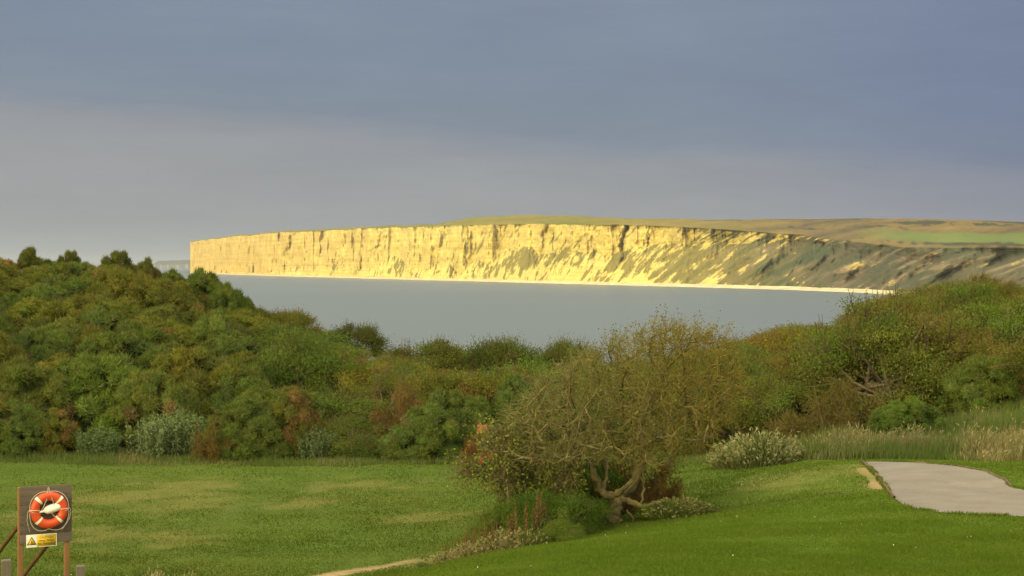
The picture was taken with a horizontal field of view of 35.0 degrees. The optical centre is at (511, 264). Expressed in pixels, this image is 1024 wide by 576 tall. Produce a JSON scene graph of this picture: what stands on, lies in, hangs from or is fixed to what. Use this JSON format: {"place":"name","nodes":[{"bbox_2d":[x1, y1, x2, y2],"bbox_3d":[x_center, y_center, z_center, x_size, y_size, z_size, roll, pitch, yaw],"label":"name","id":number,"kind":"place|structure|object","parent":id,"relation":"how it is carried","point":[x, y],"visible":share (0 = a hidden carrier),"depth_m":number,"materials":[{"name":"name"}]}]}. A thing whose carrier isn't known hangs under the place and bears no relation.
{"place":"outdoors","nodes":[
{"label":"outdoors","id":0,"kind":"place"},
{"bbox_2d":[96,266,889,371],"bbox_3d":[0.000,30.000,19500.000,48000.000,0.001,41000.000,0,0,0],"label":"sea","id":1,"kind":"structure","parent":0,"point":[399,311],"depth_m":1172.65,"materials":[{"name":"liquid"}]},
{"bbox_2d":[0,399,1023,575],"bbox_3d":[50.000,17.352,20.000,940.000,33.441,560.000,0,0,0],"label":"ground","id":2,"kind":"structure","parent":0,"point":[862,471],"depth_m":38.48,"materials":[{"name":"green plant"}]},
{"bbox_2d":[0,330,26,368],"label":"gorse bush","id":3,"kind":"object","parent":2,"relation":"on","point":[8,354],"visible":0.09,"depth_m":54.85,"materials":[{"name":"green plant"}]},
{"bbox_2d":[1,276,37,293],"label":"gorse bush","id":4,"kind":"object","parent":2,"relation":"on","point":[15,284],"visible":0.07,"depth_m":68.90,"materials":[{"name":"green plant"}]},
{"bbox_2d":[1,296,52,327],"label":"gorse bush","id":5,"kind":"object","parent":2,"relation":"on","point":[26,307],"visible":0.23,"depth_m":62.94,"materials":[{"name":"green plant"}]},
{"bbox_2d":[0,398,56,456],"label":"gorse bush","id":6,"kind":"object","parent":2,"relation":"on","point":[16,427],"visible":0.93,"depth_m":49.67,"materials":[{"name":"green plant"}]},
{"bbox_2d":[5,286,56,317],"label":"gorse bush","id":7,"kind":"object","parent":2,"relation":"on","point":[15,297],"visible":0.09,"depth_m":65.54,"materials":[{"name":"green plant"}]},
{"bbox_2d":[15,244,52,269],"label":"gorse bush","id":8,"kind":"object","parent":2,"relation":"on","point":[27,258],"visible":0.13,"depth_m":76.76,"materials":[{"name":"green plant"}]},
{"bbox_2d":[0,484,71,575],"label":"lifebuoy stand","id":9,"kind":"object","parent":2,"relation":"on","point":[36,538],"visible":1,"depth_m":29.97,"materials":[{"name":"brown wood"}]},
{"bbox_2d":[29,491,68,530],"bbox_3d":[-8.532,4.530,29.925,0.708,0.734,0.158,0,0,-26],"label":"lifebuoy","id":10,"kind":"object","parent":9,"relation":"hanging from","point":[38,519],"visible":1,"depth_m":29.87,"materials":[{"name":"plastic"}]},
{"bbox_2d":[10,323,76,363],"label":"gorse bush","id":11,"kind":"object","parent":2,"relation":"on","point":[40,344],"visible":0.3,"depth_m":57.44,"materials":[{"name":"green plant"}]},
{"bbox_2d":[0,353,88,439],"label":"gorse bush","id":12,"kind":"object","parent":2,"relation":"on","point":[18,373],"visible":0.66,"depth_m":51.77,"materials":[{"name":"green plant"}]},
{"bbox_2d":[19,281,71,301],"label":"gorse bush","id":13,"kind":"object","parent":2,"relation":"on","point":[57,293],"visible":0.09,"depth_m":67.18,"materials":[{"name":"green plant"}]},
{"bbox_2d":[24,407,84,454],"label":"gorse bush","id":14,"kind":"object","parent":2,"relation":"on","point":[64,434],"visible":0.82,"depth_m":50.09,"materials":[{"name":"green plant"}]},
{"bbox_2d":[33,316,85,340],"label":"gorse bush","id":15,"kind":"object","parent":2,"relation":"on","point":[70,327],"visible":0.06,"depth_m":59.18,"materials":[{"name":"green plant"}]},
{"bbox_2d":[36,271,93,297],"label":"gorse bush","id":16,"kind":"object","parent":2,"relation":"on","point":[74,286],"visible":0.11,"depth_m":68.81,"materials":[{"name":"green plant"}]},
{"bbox_2d":[45,261,88,277],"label":"gorse bush","id":17,"kind":"object","parent":2,"relation":"on","point":[61,268],"visible":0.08,"depth_m":73.08,"materials":[{"name":"green plant"}]},
{"bbox_2d":[41,292,107,326],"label":"gorse bush","id":18,"kind":"object","parent":2,"relation":"on","point":[73,308],"visible":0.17,"depth_m":62.72,"materials":[{"name":"green plant"}]},
{"bbox_2d":[40,352,145,437],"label":"gorse bush","id":19,"kind":"object","parent":2,"relation":"on","point":[101,375],"visible":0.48,"depth_m":52.30,"materials":[{"name":"green plant"}]},
{"bbox_2d":[74,424,122,457],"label":"tall weed","id":20,"kind":"object","parent":2,"relation":"on","point":[100,445],"visible":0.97,"depth_m":49.96,"materials":[{"name":"green plant"}]},
{"bbox_2d":[78,305,127,332],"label":"gorse bush","id":21,"kind":"object","parent":2,"relation":"on","point":[111,320],"visible":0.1,"depth_m":61.81,"materials":[{"name":"green plant"}]},
{"bbox_2d":[69,324,152,356],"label":"gorse bush","id":22,"kind":"object","parent":2,"relation":"on","point":[91,331],"visible":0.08,"depth_m":58.76,"materials":[{"name":"green plant"}]},
{"bbox_2d":[81,266,152,301],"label":"gorse bush","id":23,"kind":"object","parent":2,"relation":"on","point":[112,282],"visible":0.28,"depth_m":68.94,"materials":[{"name":"green plant"}]},
{"bbox_2d":[100,248,139,272],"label":"gorse bush","id":24,"kind":"object","parent":2,"relation":"on","point":[122,258],"visible":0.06,"depth_m":75.76,"materials":[{"name":"green plant"}]},
{"bbox_2d":[74,328,169,370],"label":"gorse bush","id":25,"kind":"object","parent":2,"relation":"on","point":[108,343],"visible":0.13,"depth_m":55.50,"materials":[{"name":"green plant"}]},
{"bbox_2d":[102,294,141,315],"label":"gorse bush","id":26,"kind":"object","parent":2,"relation":"on","point":[127,306],"visible":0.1,"depth_m":66.29,"materials":[{"name":"green plant"}]},
{"bbox_2d":[86,366,200,448],"bbox_3d":[-11.973,4.661,52.626,3.732,2.875,3.709,0,0,-41],"label":"gorse bush","id":27,"kind":"object","parent":2,"relation":"on","point":[147,392],"visible":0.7,"depth_m":51.77,"materials":[{"name":"green plant"}]},
{"bbox_2d":[112,317,188,349],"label":"gorse bush","id":28,"kind":"object","parent":2,"relation":"on","point":[152,336],"visible":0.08,"depth_m":60.58,"materials":[{"name":"green plant"}]},
{"bbox_2d":[131,314,178,329],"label":"gorse bush","id":29,"kind":"object","parent":2,"relation":"on","point":[154,322],"visible":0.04,"depth_m":63.13,"materials":[{"name":"green plant"}]},
{"bbox_2d":[125,414,186,458],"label":"tall weed","id":30,"kind":"object","parent":2,"relation":"on","point":[152,443],"visible":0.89,"depth_m":50.07,"materials":[{"name":"green plant"}]},
{"bbox_2d":[124,304,189,326],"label":"gorse bush","id":31,"kind":"object","parent":2,"relation":"on","point":[173,312],"visible":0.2,"depth_m":65.58,"materials":[{"name":"green plant"}]},
{"bbox_2d":[116,276,204,312],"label":"gorse bush","id":32,"kind":"object","parent":2,"relation":"on","point":[146,293],"visible":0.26,"depth_m":67.82,"materials":[{"name":"green plant"}]},
{"bbox_2d":[154,405,205,455],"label":"tall weed","id":33,"kind":"object","parent":2,"relation":"on","point":[187,438],"visible":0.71,"depth_m":50.58,"materials":[{"name":"green plant"}]},
{"bbox_2d":[158,324,203,348],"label":"gorse bush","id":34,"kind":"object","parent":2,"relation":"on","point":[184,333],"visible":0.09,"depth_m":61.54,"materials":[{"name":"green plant"}]},
{"bbox_2d":[137,344,240,421],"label":"gorse bush","id":35,"kind":"object","parent":2,"relation":"on","point":[181,363],"visible":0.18,"depth_m":54.10,"materials":[{"name":"green plant"}]},
{"bbox_2d":[186,267,224,308],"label":"gorse bush","id":36,"kind":"object","parent":2,"relation":"on","point":[209,283],"visible":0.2,"depth_m":71.56,"materials":[{"name":"green plant"}]},
{"bbox_2d":[188,409,237,463],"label":"thorn bush","id":37,"kind":"object","parent":2,"relation":"on","point":[210,450],"visible":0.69,"depth_m":49.45,"materials":[{"name":"brown plant"}]},
{"bbox_2d":[190,313,249,351],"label":"gorse bush","id":38,"kind":"object","parent":2,"relation":"on","point":[201,330],"visible":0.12,"depth_m":62.91,"materials":[{"name":"green plant"}]},
{"bbox_2d":[192,308,261,349],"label":"gorse bush","id":39,"kind":"object","parent":2,"relation":"on","point":[249,333],"visible":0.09,"depth_m":65.15,"materials":[{"name":"green plant"}]},
{"bbox_2d":[206,280,258,324],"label":"gorse bush","id":40,"kind":"object","parent":2,"relation":"on","point":[232,299],"visible":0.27,"depth_m":69.78,"materials":[{"name":"green plant"}]},
{"bbox_2d":[199,332,265,366],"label":"gorse bush","id":41,"kind":"object","parent":2,"relation":"on","point":[226,345],"visible":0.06,"depth_m":60.04,"materials":[{"name":"green plant"}]},
{"bbox_2d":[195,368,278,441],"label":"gorse bush","id":42,"kind":"object","parent":2,"relation":"on","point":[221,398],"visible":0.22,"depth_m":53.25,"materials":[{"name":"green plant"}]},
{"bbox_2d":[206,356,271,399],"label":"gorse bush","id":43,"kind":"object","parent":2,"relation":"on","point":[253,372],"visible":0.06,"depth_m":55.85,"materials":[{"name":"green plant"}]},
{"bbox_2d":[214,349,270,388],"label":"gorse bush","id":44,"kind":"object","parent":2,"relation":"on","point":[244,357],"visible":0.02,"depth_m":58.39,"materials":[{"name":"green plant"}]},
{"bbox_2d":[197,389,296,462],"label":"gorse bush","id":45,"kind":"object","parent":2,"relation":"on","point":[246,423],"visible":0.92,"depth_m":49.88,"materials":[{"name":"green plant"}]},
{"bbox_2d":[225,307,287,343],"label":"gorse bush","id":46,"kind":"object","parent":2,"relation":"on","point":[249,319],"visible":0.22,"depth_m":67.81,"materials":[{"name":"green plant"}]},
{"bbox_2d":[261,382,326,459],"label":"gorse bush","id":47,"kind":"object","parent":2,"relation":"on","point":[300,424],"visible":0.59,"depth_m":50.57,"materials":[{"name":"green plant"}]},
{"bbox_2d":[264,304,329,337],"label":"bush","id":48,"kind":"object","parent":2,"relation":"on","point":[285,316],"visible":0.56,"depth_m":71.44,"materials":[{"name":"green plant"}]},
{"bbox_2d":[247,319,356,353],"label":"hawthorn bush","id":49,"kind":"object","parent":2,"relation":"on","point":[329,339],"visible":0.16,"depth_m":66.60,"materials":[{"name":"green plant"}]},
{"bbox_2d":[248,314,374,419],"bbox_3d":[-7.451,4.157,58.185,5.425,4.806,5.499,0,0,22],"label":"hawthorn bush","id":50,"kind":"object","parent":2,"relation":"on","point":[297,364],"visible":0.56,"depth_m":57.21,"materials":[{"name":"green plant"}]},
{"bbox_2d":[234,382,392,427],"bbox_3d":[-6.819,5.143,54.017,6.109,2.482,5.499,0,0,32],"label":"hawthorn tree","id":51,"kind":"object","parent":2,"relation":"on","point":[321,401],"visible":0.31,"depth_m":53.38,"materials":[{"name":"green plant"}]},
{"bbox_2d":[295,424,338,459],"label":"tall weed","id":52,"kind":"object","parent":2,"relation":"on","point":[303,449],"visible":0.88,"depth_m":50.02,"materials":[{"name":"green plant"}]},
{"bbox_2d":[309,410,386,460],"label":"leafy bush","id":53,"kind":"object","parent":2,"relation":"on","point":[349,444],"visible":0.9,"depth_m":50.47,"materials":[{"name":"green plant"}]},
{"bbox_2d":[323,320,395,361],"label":"hawthorn tree","id":54,"kind":"object","parent":2,"relation":"on","point":[367,336],"visible":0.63,"depth_m":75.98,"materials":[{"name":"green plant"}]},
{"bbox_2d":[325,348,395,432],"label":"hawthorn bush","id":55,"kind":"object","parent":2,"relation":"on","point":[363,372],"visible":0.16,"depth_m":57.32,"materials":[{"name":"green plant"}]},
{"bbox_2d":[326,350,432,441],"bbox_3d":[-4.449,4.864,55.897,4.543,3.963,4.603,0,0,14],"label":"hawthorn bush","id":56,"kind":"object","parent":2,"relation":"on","point":[378,385],"visible":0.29,"depth_m":55.57,"materials":[{"name":"green plant"}]},
{"bbox_2d":[368,379,425,436],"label":"thorn bush","id":57,"kind":"object","parent":2,"relation":"on","point":[400,409],"visible":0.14,"depth_m":52.90,"materials":[{"name":"brown plant"}]},
{"bbox_2d":[373,402,466,462],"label":"gorse bush","id":58,"kind":"object","parent":2,"relation":"on","point":[426,431],"visible":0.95,"depth_m":49.83,"materials":[{"name":"green plant"}]},
{"bbox_2d":[374,333,482,374],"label":"hawthorn tree","id":59,"kind":"object","parent":2,"relation":"on","point":[444,354],"visible":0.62,"depth_m":73.20,"materials":[{"name":"green plant"}]},
{"bbox_2d":[382,360,488,411],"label":"leafy bush","id":60,"kind":"object","parent":2,"relation":"on","point":[436,381],"visible":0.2,"depth_m":57.20,"materials":[{"name":"green plant"}]},
{"bbox_2d":[421,387,500,457],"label":"gorse bush","id":61,"kind":"object","parent":2,"relation":"on","point":[457,407],"visible":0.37,"depth_m":51.97,"materials":[{"name":"green plant"}]},
{"bbox_2d":[466,532,520,554],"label":"grass clump","id":62,"kind":"object","parent":2,"relation":"on","point":[488,546],"visible":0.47,"depth_m":28.66,"materials":[{"name":"plant"}]},
{"bbox_2d":[460,514,528,540],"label":"leafy bush","id":63,"kind":"object","parent":2,"relation":"on","point":[495,522],"visible":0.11,"depth_m":30.86,"materials":[{"name":"green plant"}]},
{"bbox_2d":[438,357,559,406],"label":"leafy bush","id":64,"kind":"object","parent":2,"relation":"on","point":[487,388],"visible":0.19,"depth_m":57.55,"materials":[{"name":"green plant"}]},
{"bbox_2d":[461,331,555,378],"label":"hawthorn tree","id":65,"kind":"object","parent":2,"relation":"on","point":[488,351],"visible":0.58,"depth_m":75.40,"materials":[{"name":"green plant"}]},
{"bbox_2d":[0,393,1023,466],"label":"long grass","id":66,"kind":"structure","parent":2,"relation":"on","point":[995,434],"depth_m":42.30,"materials":[{"name":"green plant"}]},
{"bbox_2d":[438,390,598,508],"bbox_3d":[0.107,3.974,31.982,3.115,2.923,2.723,0,0,0],"label":"lichened shrub","id":67,"kind":"object","parent":2,"relation":"on","point":[500,471],"visible":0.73,"depth_m":31.43,"materials":[{"name":"green plant"}]},
{"bbox_2d":[488,371,555,446],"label":"gorse bush","id":68,"kind":"object","parent":2,"relation":"on","point":[507,384],"visible":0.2,"depth_m":52.57,"materials":[{"name":"green plant"}]},
{"bbox_2d":[511,528,553,545],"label":"grass clump","id":69,"kind":"object","parent":2,"relation":"on","point":[538,539],"visible":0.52,"depth_m":29.11,"materials":[{"name":"green plant"}]},
{"bbox_2d":[494,475,574,542],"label":"leafy bush","id":70,"kind":"object","parent":2,"relation":"on","point":[520,504],"visible":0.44,"depth_m":30.73,"materials":[{"name":"green plant"}]},
{"bbox_2d":[528,490,546,540],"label":"dock plant","id":71,"kind":"object","parent":2,"relation":"on","point":[535,525],"visible":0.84,"depth_m":29.81,"materials":[{"name":"brown plant"}]},
{"bbox_2d":[531,518,587,542],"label":"leafy bush","id":72,"kind":"object","parent":2,"relation":"on","point":[563,532],"visible":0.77,"depth_m":29.29,"materials":[{"name":"green plant"}]},
{"bbox_2d":[519,490,604,542],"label":"leafy bush","id":73,"kind":"object","parent":2,"relation":"on","point":[570,505],"visible":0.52,"depth_m":30.18,"materials":[{"name":"green plant"}]},
{"bbox_2d":[535,331,605,371],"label":"hawthorn tree","id":74,"kind":"object","parent":2,"relation":"on","point":[559,349],"visible":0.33,"depth_m":76.64,"materials":[{"name":"green plant"}]},
{"bbox_2d":[520,485,624,540],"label":"leafy bush","id":75,"kind":"object","parent":2,"relation":"on","point":[600,508],"visible":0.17,"depth_m":30.88,"materials":[{"name":"green plant"}]},
{"bbox_2d":[543,386,630,457],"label":"leafy bush","id":76,"kind":"object","parent":2,"relation":"on","point":[608,428],"visible":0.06,"depth_m":50.58,"materials":[{"name":"green plant"}]},
{"bbox_2d":[549,439,646,503],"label":"leafy bush","id":77,"kind":"object","parent":2,"relation":"on","point":[591,484],"visible":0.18,"depth_m":32.96,"materials":[{"name":"green plant"}]},
{"bbox_2d":[474,304,755,523],"bbox_3d":[2.038,2.935,31.773,5.632,4.432,5.157,0,0,0],"label":"hawthorn tree","id":78,"kind":"object","parent":2,"relation":"on","point":[640,451],"visible":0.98,"depth_m":31.01,"materials":[{"name":"green plant"}]},
{"bbox_2d":[592,436,677,512],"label":"thorn bush","id":79,"kind":"object","parent":2,"relation":"on","point":[627,506],"visible":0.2,"depth_m":33.50,"materials":[{"name":"green plant"}]},
{"bbox_2d":[619,455,686,512],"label":"thorn bush","id":80,"kind":"object","parent":2,"relation":"on","point":[651,496],"visible":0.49,"depth_m":33.16,"materials":[{"name":"green plant"}]},
{"bbox_2d":[608,368,728,457],"bbox_3d":[4.765,4.783,50.224,3.554,3.379,4.379,0,0,-34],"label":"leafy bush","id":81,"kind":"object","parent":2,"relation":"on","point":[688,437],"visible":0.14,"depth_m":49.55,"materials":[{"name":"green plant"}]},
{"bbox_2d":[641,501,702,519],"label":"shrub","id":82,"kind":"object","parent":2,"relation":"on","point":[666,516],"visible":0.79,"depth_m":30.96,"materials":[{"name":"green plant"}]},
{"bbox_2d":[672,342,773,436],"bbox_3d":[7.082,4.478,53.937,4.003,3.934,3.604,0,0,9],"label":"hawthorn tree","id":83,"kind":"object","parent":2,"relation":"on","point":[753,369],"visible":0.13,"depth_m":53.31,"materials":[{"name":"green plant"}]},
{"bbox_2d":[706,437,749,468],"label":"grass clump","id":84,"kind":"object","parent":2,"relation":"on","point":[715,460],"visible":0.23,"depth_m":41.57,"materials":[{"name":"green plant"}]},
{"bbox_2d":[727,338,779,363],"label":"leafy bush","id":85,"kind":"object","parent":2,"relation":"on","point":[751,350],"visible":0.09,"depth_m":61.74,"materials":[{"name":"green plant"}]},
{"bbox_2d":[699,367,815,440],"bbox_3d":[7.457,4.635,50.130,4.191,3.078,4.654,0,0,7],"label":"hawthorn tree","id":86,"kind":"object","parent":2,"relation":"on","point":[773,396],"visible":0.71,"depth_m":49.27,"materials":[{"name":"green plant"}]},
{"bbox_2d":[721,426,800,468],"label":"low shrub","id":87,"kind":"object","parent":2,"relation":"on","point":[752,455],"visible":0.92,"depth_m":40.63,"materials":[{"name":"green plant"}]},
{"bbox_2d":[730,324,826,362],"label":"leafy bush","id":88,"kind":"object","parent":2,"relation":"on","point":[782,336],"visible":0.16,"depth_m":63.55,"materials":[{"name":"green plant"}]},
{"bbox_2d":[735,320,838,343],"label":"hawthorn tree","id":89,"kind":"object","parent":2,"relation":"on","point":[814,330],"visible":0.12,"depth_m":67.22,"materials":[{"name":"green plant"}]},
{"bbox_2d":[748,337,868,411],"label":"hawthorn bush","id":90,"kind":"object","parent":2,"relation":"on","point":[769,356],"visible":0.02,"depth_m":56.04,"materials":[{"name":"green plant"}]},
{"bbox_2d":[763,387,862,440],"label":"thorn bush","id":91,"kind":"object","parent":2,"relation":"on","point":[795,423],"visible":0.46,"depth_m":47.05,"materials":[{"name":"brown plant"}]},
{"bbox_2d":[762,341,876,421],"bbox_3d":[10.020,4.048,53.349,4.033,3.593,4.479,0,0,35],"label":"hawthorn tree","id":92,"kind":"object","parent":2,"relation":"on","point":[779,364],"visible":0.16,"depth_m":53.28,"materials":[{"name":"green plant"}]},
{"bbox_2d":[800,373,885,432],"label":"thorn bush","id":93,"kind":"object","parent":2,"relation":"on","point":[839,404],"visible":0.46,"depth_m":47.95,"materials":[{"name":"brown plant"}]},
{"bbox_2d":[771,289,971,427],"bbox_3d":[11.479,3.309,50.299,6.592,5.191,6.316,0,0,-1],"label":"hawthorn bush","id":94,"kind":"object","parent":2,"relation":"on","point":[865,347],"visible":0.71,"depth_m":49.83,"materials":[{"name":"green plant"}]},
{"bbox_2d":[816,281,984,401],"bbox_3d":[13.107,2.967,54.854,6.574,4.848,6.664,0,0,11],"label":"hawthorn bush","id":95,"kind":"object","parent":2,"relation":"on","point":[902,310],"visible":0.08,"depth_m":54.02,"materials":[{"name":"green plant"}]},
{"bbox_2d":[864,395,946,438],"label":"gorse bush","id":96,"kind":"object","parent":2,"relation":"on","point":[896,413],"visible":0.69,"depth_m":43.83,"materials":[{"name":"green plant"}]},
{"bbox_2d":[845,312,1018,400],"bbox_3d":[14.044,3.281,52.238,6.544,3.577,6.634,0,0,-2],"label":"hawthorn bush","id":97,"kind":"object","parent":2,"relation":"on","point":[975,343],"visible":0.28,"depth_m":51.36,"materials":[{"name":"green plant"}]},
{"bbox_2d":[914,274,1007,341],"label":"hawthorn bush","id":98,"kind":"object","parent":2,"relation":"on","point":[951,296],"visible":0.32,"depth_m":61.67,"materials":[{"name":"green plant"}]},
{"bbox_2d":[912,270,1015,296],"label":"hawthorn bush","id":99,"kind":"object","parent":2,"relation":"on","point":[980,278],"visible":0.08,"depth_m":79.68,"materials":[{"name":"green plant"}]},
{"bbox_2d":[933,289,1023,347],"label":"hawthorn tree","id":100,"kind":"object","parent":2,"relation":"on","point":[1003,318],"visible":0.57,"depth_m":57.22,"materials":[{"name":"green plant"}]},
{"bbox_2d":[936,351,1023,414],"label":"gorse bush","id":101,"kind":"object","parent":2,"relation":"on","point":[968,384],"visible":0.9,"depth_m":47.38,"materials":[{"name":"green plant"}]},
{"bbox_2d":[968,279,1023,304],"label":"hawthorn tree","id":102,"kind":"object","parent":2,"relation":"on","point":[1009,289],"visible":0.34,"depth_m":75.09,"materials":[{"name":"green plant"}]},
{"bbox_2d":[974,329,1023,380],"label":"hawthorn tree","id":103,"kind":"object","parent":2,"relation":"on","point":[1014,352],"visible":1,"depth_m":45.88,"materials":[{"name":"green plant"}]},
{"bbox_2d":[0,0,1023,265],"label":"sky","id":104,"kind":"structure","parent":0,"point":[153,128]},
{"bbox_2d":[190,215,1023,294],"bbox_3d":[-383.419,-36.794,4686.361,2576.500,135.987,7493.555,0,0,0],"label":"chalk headland","id":105,"kind":"structure","parent":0,"point":[862,255],"depth_m":2510.39,"materials":[{"name":"beige stone"}]},
{"bbox_2d":[866,462,1023,515],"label":"path","id":106,"kind":"structure","parent":0,"point":[941,487],"depth_m":31.61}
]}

